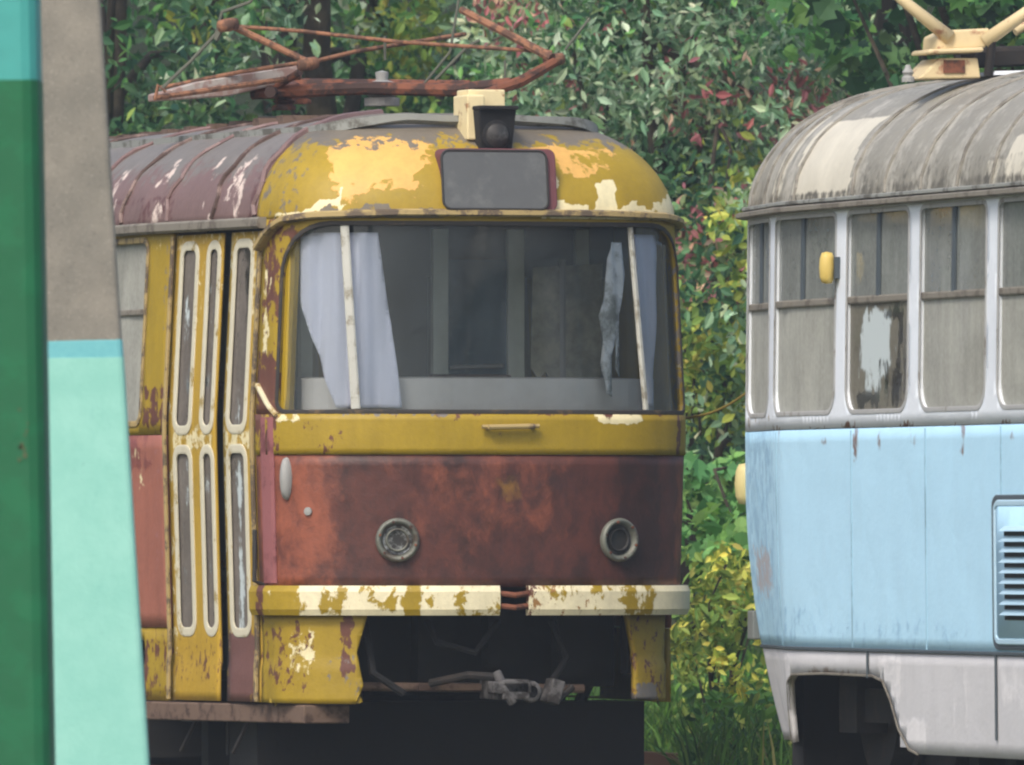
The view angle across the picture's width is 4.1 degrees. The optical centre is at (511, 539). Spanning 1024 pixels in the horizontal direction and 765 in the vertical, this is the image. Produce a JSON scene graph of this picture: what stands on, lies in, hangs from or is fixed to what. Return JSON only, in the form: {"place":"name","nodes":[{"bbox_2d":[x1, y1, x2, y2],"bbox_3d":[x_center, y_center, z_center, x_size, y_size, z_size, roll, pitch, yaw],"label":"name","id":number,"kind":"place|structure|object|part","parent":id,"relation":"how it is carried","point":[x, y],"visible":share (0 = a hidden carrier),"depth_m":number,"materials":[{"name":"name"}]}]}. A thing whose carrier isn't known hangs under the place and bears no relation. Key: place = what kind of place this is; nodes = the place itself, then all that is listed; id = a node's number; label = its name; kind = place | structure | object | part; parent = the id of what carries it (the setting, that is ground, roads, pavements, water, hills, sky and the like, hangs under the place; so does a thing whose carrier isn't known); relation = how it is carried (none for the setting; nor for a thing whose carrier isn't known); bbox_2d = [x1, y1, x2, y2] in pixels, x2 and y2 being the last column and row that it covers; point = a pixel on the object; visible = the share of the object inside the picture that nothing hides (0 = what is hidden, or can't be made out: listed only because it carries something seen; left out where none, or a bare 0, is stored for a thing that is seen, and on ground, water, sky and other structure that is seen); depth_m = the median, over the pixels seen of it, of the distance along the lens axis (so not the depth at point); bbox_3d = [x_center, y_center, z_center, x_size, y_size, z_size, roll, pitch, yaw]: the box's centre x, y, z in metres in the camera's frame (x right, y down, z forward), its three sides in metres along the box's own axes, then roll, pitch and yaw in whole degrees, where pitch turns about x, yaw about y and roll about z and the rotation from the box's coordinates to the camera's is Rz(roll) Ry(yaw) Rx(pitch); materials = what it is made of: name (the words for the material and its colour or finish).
{"place":"outdoors","nodes":[
{"label":"outdoors","id":0,"kind":"place"},
{"bbox_2d":[104,0,956,373],"bbox_3d":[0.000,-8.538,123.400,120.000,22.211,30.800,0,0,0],"label":"hillside","id":1,"kind":"structure","parent":0,"point":[240,100],"depth_m":116.83,"materials":[{"name":"green plant"}]},
{"bbox_2d":[566,618,791,764],"bbox_3d":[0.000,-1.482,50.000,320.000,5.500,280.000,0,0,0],"label":"ground","id":2,"kind":"structure","parent":0,"point":[673,622],"depth_m":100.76,"materials":[{"name":"green plant"}]},
{"bbox_2d":[0,0,55,764],"bbox_3d":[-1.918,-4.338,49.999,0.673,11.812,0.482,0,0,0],"label":"pole","id":3,"kind":"object","parent":2,"relation":"on","point":[27,719],"visible":1,"depth_m":49.76,"materials":[{"name":"green metal"}]},
{"bbox_2d":[41,0,149,764],"bbox_3d":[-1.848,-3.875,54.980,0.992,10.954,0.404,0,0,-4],"label":"pole","id":4,"kind":"object","parent":2,"relation":"on","point":[100,703],"visible":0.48,"depth_m":54.81,"materials":[{"name":"grey concrete"}]},
{"bbox_2d":[101,0,361,135],"bbox_3d":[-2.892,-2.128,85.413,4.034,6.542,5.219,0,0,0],"label":"tree","id":5,"kind":"object","parent":2,"relation":"on","point":[121,84],"visible":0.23,"depth_m":84.61,"materials":[{"name":"green plant"}]},
{"bbox_2d":[291,0,583,116],"bbox_3d":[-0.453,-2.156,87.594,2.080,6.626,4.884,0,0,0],"label":"tree","id":6,"kind":"object","parent":2,"relation":"on","point":[373,19],"visible":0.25,"depth_m":86.80,"materials":[{"name":"green plant"}]},
{"bbox_2d":[103,0,938,659],"bbox_3d":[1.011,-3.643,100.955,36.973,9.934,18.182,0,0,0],"label":"wood","id":7,"kind":"object","parent":2,"relation":"on","point":[881,18],"visible":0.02,"depth_m":94.10,"materials":[{"name":"green plant"}]},
{"bbox_2d":[644,751,678,764],"bbox_3d":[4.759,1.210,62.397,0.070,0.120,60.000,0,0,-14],"label":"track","id":8,"kind":"structure","parent":2,"relation":"on","point":[652,758],"depth_m":77.64,"materials":[{"name":"brown metal"}]},
{"bbox_2d":[438,0,915,707],"bbox_3d":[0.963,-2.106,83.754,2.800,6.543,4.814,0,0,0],"label":"tree","id":9,"kind":"object","parent":2,"relation":"on","point":[712,88],"visible":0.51,"depth_m":82.85,"materials":[{"name":"green plant"}]},
{"bbox_2d":[658,119,756,686],"bbox_3d":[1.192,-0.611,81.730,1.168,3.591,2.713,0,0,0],"label":"tree","id":10,"kind":"object","parent":2,"relation":"on","point":[724,230],"visible":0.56,"depth_m":81.20,"materials":[{"name":"green plant"}]},
{"bbox_2d":[681,447,753,690],"bbox_3d":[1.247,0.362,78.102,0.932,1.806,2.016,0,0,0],"label":"shrub","id":11,"kind":"object","parent":2,"relation":"on","point":[712,520],"visible":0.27,"depth_m":77.79,"materials":[{"name":"green plant"}]},
{"bbox_2d":[670,540,768,719],"bbox_3d":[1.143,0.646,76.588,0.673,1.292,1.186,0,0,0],"label":"shrub","id":12,"kind":"object","parent":2,"relation":"on","point":[730,590],"visible":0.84,"depth_m":76.33,"materials":[{"name":"green plant"}]},
{"bbox_2d":[765,0,1023,95],"bbox_3d":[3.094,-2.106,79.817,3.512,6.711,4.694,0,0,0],"label":"tree","id":13,"kind":"object","parent":2,"relation":"on","point":[876,65],"visible":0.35,"depth_m":79.74,"materials":[{"name":"green plant"}]},
{"label":"track","id":14,"kind":"structure","parent":0,"visible":0},
{"bbox_2d":[109,0,689,764],"bbox_3d":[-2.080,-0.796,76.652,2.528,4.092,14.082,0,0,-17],"label":"tram","id":15,"kind":"object","parent":14,"relation":"on","point":[407,418],"visible":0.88,"depth_m":70.49,"materials":[{"name":"red paint"}]},
{"bbox_3d":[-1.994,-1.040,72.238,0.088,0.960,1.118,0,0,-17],"label":"window","id":16,"kind":"part","parent":15,"relation":"part of","materials":[{"name":"grey glass"}]},
{"bbox_3d":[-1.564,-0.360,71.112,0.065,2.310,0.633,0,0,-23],"label":"door","id":17,"kind":"part","parent":15,"relation":"part of","materials":[{"name":"paint"}]},
{"bbox_3d":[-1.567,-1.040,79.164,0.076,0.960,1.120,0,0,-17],"label":"window","id":18,"kind":"part","parent":15,"relation":"part of","materials":[{"name":"black glass"}]},
{"bbox_3d":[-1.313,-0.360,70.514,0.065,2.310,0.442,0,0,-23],"label":"door","id":19,"kind":"part","parent":15,"relation":"part of","materials":[{"name":"paint"}]},
{"bbox_3d":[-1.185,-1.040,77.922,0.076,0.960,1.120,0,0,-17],"label":"window","id":20,"kind":"part","parent":15,"relation":"part of","materials":[{"name":"black glass"}]},
{"bbox_3d":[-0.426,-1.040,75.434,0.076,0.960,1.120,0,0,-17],"label":"window","id":21,"kind":"part","parent":15,"relation":"part of","materials":[{"name":"black glass"}]},
{"bbox_3d":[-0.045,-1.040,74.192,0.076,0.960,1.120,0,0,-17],"label":"window","id":22,"kind":"part","parent":15,"relation":"part of","materials":[{"name":"black glass"}]},
{"bbox_3d":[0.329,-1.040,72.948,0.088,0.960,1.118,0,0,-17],"label":"window","id":23,"kind":"part","parent":15,"relation":"part of","materials":[{"name":"black glass"}]},
{"bbox_2d":[686,392,745,418],"bbox_3d":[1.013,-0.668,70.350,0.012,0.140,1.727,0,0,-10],"label":"rope","id":24,"kind":"object","parent":15,"relation":"attached to","point":[716,410],"visible":1,"depth_m":70.37,"materials":[{"name":"brown fabric"}]},
{"bbox_3d":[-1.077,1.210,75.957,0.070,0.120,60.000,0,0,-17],"label":"track","id":25,"kind":"structure","parent":0,"visible":0},
{"bbox_2d":[735,0,1023,764],"bbox_3d":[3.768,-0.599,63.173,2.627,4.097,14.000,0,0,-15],"label":"tram","id":26,"kind":"object","parent":25,"relation":"on","point":[879,483],"visible":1,"depth_m":66.39,"materials":[{"name":"blue paint"}]},
{"bbox_3d":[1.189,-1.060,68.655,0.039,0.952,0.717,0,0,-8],"label":"window","id":27,"kind":"part","parent":26,"relation":"part of","materials":[{"name":"grey glass"}]},
{"bbox_3d":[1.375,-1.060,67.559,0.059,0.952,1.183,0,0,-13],"label":"window","id":28,"kind":"part","parent":26,"relation":"part of","materials":[{"name":"grey glass"}]},
{"bbox_3d":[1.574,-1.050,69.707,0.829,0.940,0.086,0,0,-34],"label":"rear window","id":29,"kind":"part","parent":26,"relation":"part of","materials":[{"name":"grey glass"}]},
{"bbox_3d":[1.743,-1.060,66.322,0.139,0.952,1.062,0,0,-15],"label":"window","id":30,"kind":"part","parent":26,"relation":"part of","materials":[{"name":"grey glass"}]},
{"label":"window","id":31,"kind":"part","parent":26,"relation":"part of","materials":[{"name":"grey glass"}]},
{"bbox_3d":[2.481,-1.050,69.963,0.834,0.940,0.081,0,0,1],"label":"rear window","id":32,"kind":"part","parent":26,"relation":"part of","materials":[{"name":"grey glass"}]},
{"label":"window","id":33,"kind":"part","parent":26,"relation":"part of","materials":[{"name":"grey glass"}]}
]}

